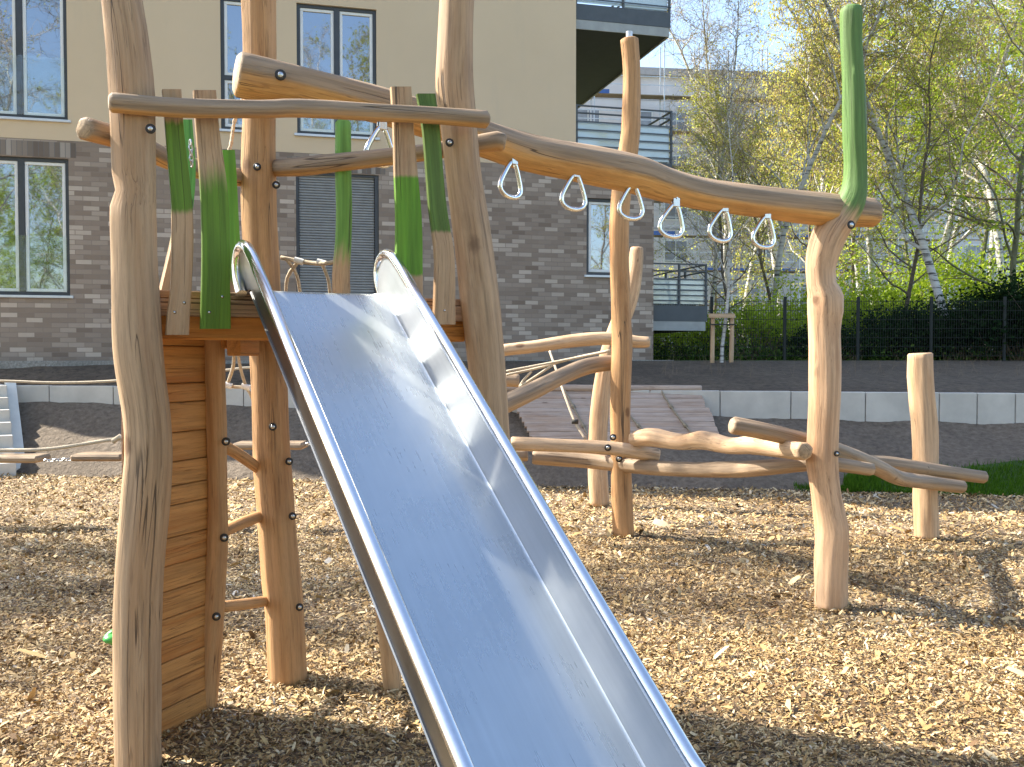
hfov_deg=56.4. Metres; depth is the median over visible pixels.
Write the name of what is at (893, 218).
window
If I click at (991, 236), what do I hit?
birch tree
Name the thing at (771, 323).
bush
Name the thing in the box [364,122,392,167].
climbing ring
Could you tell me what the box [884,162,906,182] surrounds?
window
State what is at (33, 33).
window
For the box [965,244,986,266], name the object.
window
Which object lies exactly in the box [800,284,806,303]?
window
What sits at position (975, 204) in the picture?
window
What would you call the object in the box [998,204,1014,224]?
window
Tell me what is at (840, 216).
overhead climbing beam
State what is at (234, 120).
hanging rope
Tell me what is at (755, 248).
birch tree
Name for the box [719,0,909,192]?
birch tree
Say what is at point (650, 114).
window
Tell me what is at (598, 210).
window
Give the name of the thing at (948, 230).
birch tree
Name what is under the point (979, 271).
bush
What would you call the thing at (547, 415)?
climbing ramp
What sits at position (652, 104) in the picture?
apartment block
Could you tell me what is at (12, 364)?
gravel strip
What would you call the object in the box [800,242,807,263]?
window
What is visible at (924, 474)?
log climbing frame
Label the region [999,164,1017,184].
window
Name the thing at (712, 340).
tree stake
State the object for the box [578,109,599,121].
window
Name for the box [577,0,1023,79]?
sky
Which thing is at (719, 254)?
window
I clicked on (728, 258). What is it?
young tree
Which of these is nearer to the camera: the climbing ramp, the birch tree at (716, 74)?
the climbing ramp
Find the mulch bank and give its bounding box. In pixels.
[0,361,1023,392]
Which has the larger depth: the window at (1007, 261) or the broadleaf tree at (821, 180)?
the window at (1007, 261)
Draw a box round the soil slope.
[16,401,1023,495]
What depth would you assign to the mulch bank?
15.59 m
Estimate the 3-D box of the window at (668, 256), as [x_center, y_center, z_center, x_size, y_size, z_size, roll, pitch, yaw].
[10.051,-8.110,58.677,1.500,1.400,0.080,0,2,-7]
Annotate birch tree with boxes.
[649,0,840,313]
[654,0,803,317]
[659,0,793,329]
[660,0,987,354]
[681,35,876,336]
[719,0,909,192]
[723,0,1008,304]
[743,0,918,295]
[756,0,1011,359]
[776,0,980,275]
[823,0,1023,276]
[832,0,1023,273]
[864,0,1023,349]
[881,0,1023,290]
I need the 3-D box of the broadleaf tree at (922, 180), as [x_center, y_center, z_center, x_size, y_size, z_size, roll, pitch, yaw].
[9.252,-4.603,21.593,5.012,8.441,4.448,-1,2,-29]
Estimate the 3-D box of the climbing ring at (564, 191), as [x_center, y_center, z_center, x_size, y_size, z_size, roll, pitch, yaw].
[0.336,-1.071,5.211,0.173,0.267,0.044,-1,2,-26]
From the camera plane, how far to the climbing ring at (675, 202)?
5.50 m
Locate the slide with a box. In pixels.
[232,240,705,766]
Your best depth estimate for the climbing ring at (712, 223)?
5.66 m
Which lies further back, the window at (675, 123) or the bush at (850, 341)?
the window at (675, 123)
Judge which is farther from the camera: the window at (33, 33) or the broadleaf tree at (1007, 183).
the broadleaf tree at (1007, 183)
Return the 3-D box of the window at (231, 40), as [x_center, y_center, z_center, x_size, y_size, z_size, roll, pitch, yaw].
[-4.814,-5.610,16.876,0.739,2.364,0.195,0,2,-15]
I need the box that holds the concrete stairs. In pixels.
[0,382,23,477]
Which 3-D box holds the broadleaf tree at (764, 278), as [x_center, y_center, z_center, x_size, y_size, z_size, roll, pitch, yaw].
[6.258,-4.432,24.475,4.170,7.914,4.698,0,2,-4]
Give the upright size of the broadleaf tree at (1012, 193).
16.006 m
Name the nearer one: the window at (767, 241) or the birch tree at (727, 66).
the birch tree at (727, 66)
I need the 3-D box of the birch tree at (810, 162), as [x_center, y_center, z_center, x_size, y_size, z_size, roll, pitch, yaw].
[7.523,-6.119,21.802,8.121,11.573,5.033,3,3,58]
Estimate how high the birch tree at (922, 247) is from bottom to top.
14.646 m
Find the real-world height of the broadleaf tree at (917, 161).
9.603 m
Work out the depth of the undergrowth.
20.44 m
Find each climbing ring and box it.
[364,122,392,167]
[498,158,522,199]
[559,175,587,211]
[617,188,644,220]
[657,197,684,238]
[707,208,732,242]
[751,214,775,249]
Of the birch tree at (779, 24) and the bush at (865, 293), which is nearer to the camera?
the bush at (865, 293)
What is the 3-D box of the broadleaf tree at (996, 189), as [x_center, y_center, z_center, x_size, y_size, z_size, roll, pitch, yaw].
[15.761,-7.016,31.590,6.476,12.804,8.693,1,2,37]
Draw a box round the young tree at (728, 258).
[680,68,788,362]
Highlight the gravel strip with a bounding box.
[0,360,673,368]
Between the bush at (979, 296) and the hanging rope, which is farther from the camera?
the bush at (979, 296)
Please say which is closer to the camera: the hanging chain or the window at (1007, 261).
the hanging chain
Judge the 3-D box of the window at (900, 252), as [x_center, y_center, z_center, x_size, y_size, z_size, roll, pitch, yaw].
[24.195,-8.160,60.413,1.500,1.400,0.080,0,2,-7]
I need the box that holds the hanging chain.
[188,139,193,167]
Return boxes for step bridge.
[0,367,309,462]
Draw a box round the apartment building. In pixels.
[0,0,707,360]
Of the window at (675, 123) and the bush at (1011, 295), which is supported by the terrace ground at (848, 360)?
the bush at (1011, 295)
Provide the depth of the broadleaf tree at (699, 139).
21.42 m
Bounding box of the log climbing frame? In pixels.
[504,31,987,540]
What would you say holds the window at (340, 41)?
in the apartment building
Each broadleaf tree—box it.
[654,72,806,313]
[654,99,800,359]
[669,68,842,340]
[750,33,936,293]
[752,10,1013,311]
[811,4,1014,305]
[818,0,1023,253]
[821,0,1023,357]
[853,0,1023,359]
[884,0,1023,293]
[931,0,1023,284]
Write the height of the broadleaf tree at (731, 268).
11.188 m
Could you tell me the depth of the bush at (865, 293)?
23.06 m
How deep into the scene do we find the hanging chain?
4.02 m
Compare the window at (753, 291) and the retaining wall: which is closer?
the retaining wall
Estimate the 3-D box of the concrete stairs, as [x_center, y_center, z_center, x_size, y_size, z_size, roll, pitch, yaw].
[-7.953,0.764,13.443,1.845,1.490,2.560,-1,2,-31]
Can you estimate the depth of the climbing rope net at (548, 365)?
9.20 m
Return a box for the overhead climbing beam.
[232,4,882,612]
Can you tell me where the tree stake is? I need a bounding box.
[708,314,734,362]
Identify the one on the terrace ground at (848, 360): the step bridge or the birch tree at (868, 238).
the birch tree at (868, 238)
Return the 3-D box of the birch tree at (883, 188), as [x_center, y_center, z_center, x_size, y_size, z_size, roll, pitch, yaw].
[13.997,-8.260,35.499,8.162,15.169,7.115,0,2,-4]
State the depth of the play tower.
4.16 m
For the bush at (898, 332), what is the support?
on the terrace ground at (848, 360)
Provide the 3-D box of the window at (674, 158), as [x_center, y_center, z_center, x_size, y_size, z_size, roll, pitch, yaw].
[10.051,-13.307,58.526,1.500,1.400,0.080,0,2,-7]
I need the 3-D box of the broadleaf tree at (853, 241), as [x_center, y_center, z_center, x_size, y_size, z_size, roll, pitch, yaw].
[11.616,-6.524,31.831,7.312,11.747,5.992,-1,2,-25]
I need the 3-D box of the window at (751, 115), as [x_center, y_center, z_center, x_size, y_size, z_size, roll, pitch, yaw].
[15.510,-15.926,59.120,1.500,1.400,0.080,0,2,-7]
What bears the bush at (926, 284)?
on the terrace ground at (848, 360)
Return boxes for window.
[0,0,70,122]
[0,156,72,297]
[219,0,242,132]
[294,3,379,139]
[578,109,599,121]
[584,198,610,277]
[641,112,652,124]
[664,203,687,220]
[664,240,687,262]
[665,113,687,130]
[667,155,687,171]
[717,241,738,263]
[717,283,737,304]
[750,241,771,263]
[750,283,772,304]
[751,115,773,137]
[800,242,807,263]
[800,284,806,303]
[838,284,856,304]
[839,243,851,264]
[883,243,905,265]
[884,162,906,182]
[884,202,904,223]
[889,120,907,141]
[917,203,939,224]
[965,204,985,225]
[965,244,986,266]
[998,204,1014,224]
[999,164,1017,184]
[1003,247,1019,266]
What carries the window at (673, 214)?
in the apartment block
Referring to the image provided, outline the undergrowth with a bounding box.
[653,320,1023,360]
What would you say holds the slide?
on the wood chip ground at (602, 580)
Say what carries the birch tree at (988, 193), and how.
on the terrace ground at (848, 360)
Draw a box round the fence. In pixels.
[653,297,1023,360]
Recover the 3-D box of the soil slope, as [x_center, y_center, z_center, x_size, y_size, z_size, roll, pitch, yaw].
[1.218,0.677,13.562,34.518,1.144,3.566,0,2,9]
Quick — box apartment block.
[578,67,1023,351]
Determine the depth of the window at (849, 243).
59.99 m
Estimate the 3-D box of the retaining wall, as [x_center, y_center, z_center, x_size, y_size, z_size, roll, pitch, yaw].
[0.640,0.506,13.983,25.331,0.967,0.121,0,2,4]
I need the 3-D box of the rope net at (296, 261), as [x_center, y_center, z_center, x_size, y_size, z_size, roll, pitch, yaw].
[-1.162,-0.272,4.865,0.746,0.742,0.150,1,2,21]
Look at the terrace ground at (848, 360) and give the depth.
19.94 m
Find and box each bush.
[653,309,759,359]
[681,286,806,359]
[737,269,876,359]
[761,315,896,359]
[836,259,951,359]
[845,294,989,359]
[856,239,1009,353]
[889,278,1023,359]
[931,227,1023,359]
[934,256,1023,359]
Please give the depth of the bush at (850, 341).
20.46 m
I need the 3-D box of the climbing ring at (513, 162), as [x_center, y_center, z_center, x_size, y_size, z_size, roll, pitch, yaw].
[-0.008,-1.102,5.031,0.172,0.267,0.044,-2,2,-43]
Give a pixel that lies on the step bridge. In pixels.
(81, 456)
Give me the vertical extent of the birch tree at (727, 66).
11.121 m
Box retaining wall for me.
[16,385,1023,423]
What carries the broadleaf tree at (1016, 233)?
on the terrace ground at (848, 360)
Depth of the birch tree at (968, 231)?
37.44 m
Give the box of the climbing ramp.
[507,384,718,440]
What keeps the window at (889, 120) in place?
in the apartment block
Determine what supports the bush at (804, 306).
on the terrace ground at (848, 360)
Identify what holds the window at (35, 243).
in the apartment building
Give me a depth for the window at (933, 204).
60.61 m
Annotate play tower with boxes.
[76,0,509,766]
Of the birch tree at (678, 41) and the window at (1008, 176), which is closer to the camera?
the birch tree at (678, 41)
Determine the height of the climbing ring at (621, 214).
0.267 m
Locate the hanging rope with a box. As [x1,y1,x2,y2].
[227,99,242,149]
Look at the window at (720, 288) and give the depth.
59.09 m
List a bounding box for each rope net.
[226,256,332,397]
[506,349,609,439]
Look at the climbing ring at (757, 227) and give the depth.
5.81 m
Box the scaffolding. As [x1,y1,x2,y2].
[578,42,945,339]
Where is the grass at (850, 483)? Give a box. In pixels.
[793,456,1023,496]
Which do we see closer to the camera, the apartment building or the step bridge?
the step bridge
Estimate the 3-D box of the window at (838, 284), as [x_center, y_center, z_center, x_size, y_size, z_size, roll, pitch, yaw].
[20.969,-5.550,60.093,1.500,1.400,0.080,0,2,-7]
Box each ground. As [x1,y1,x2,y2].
[0,476,1023,766]
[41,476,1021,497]
[674,360,1022,360]

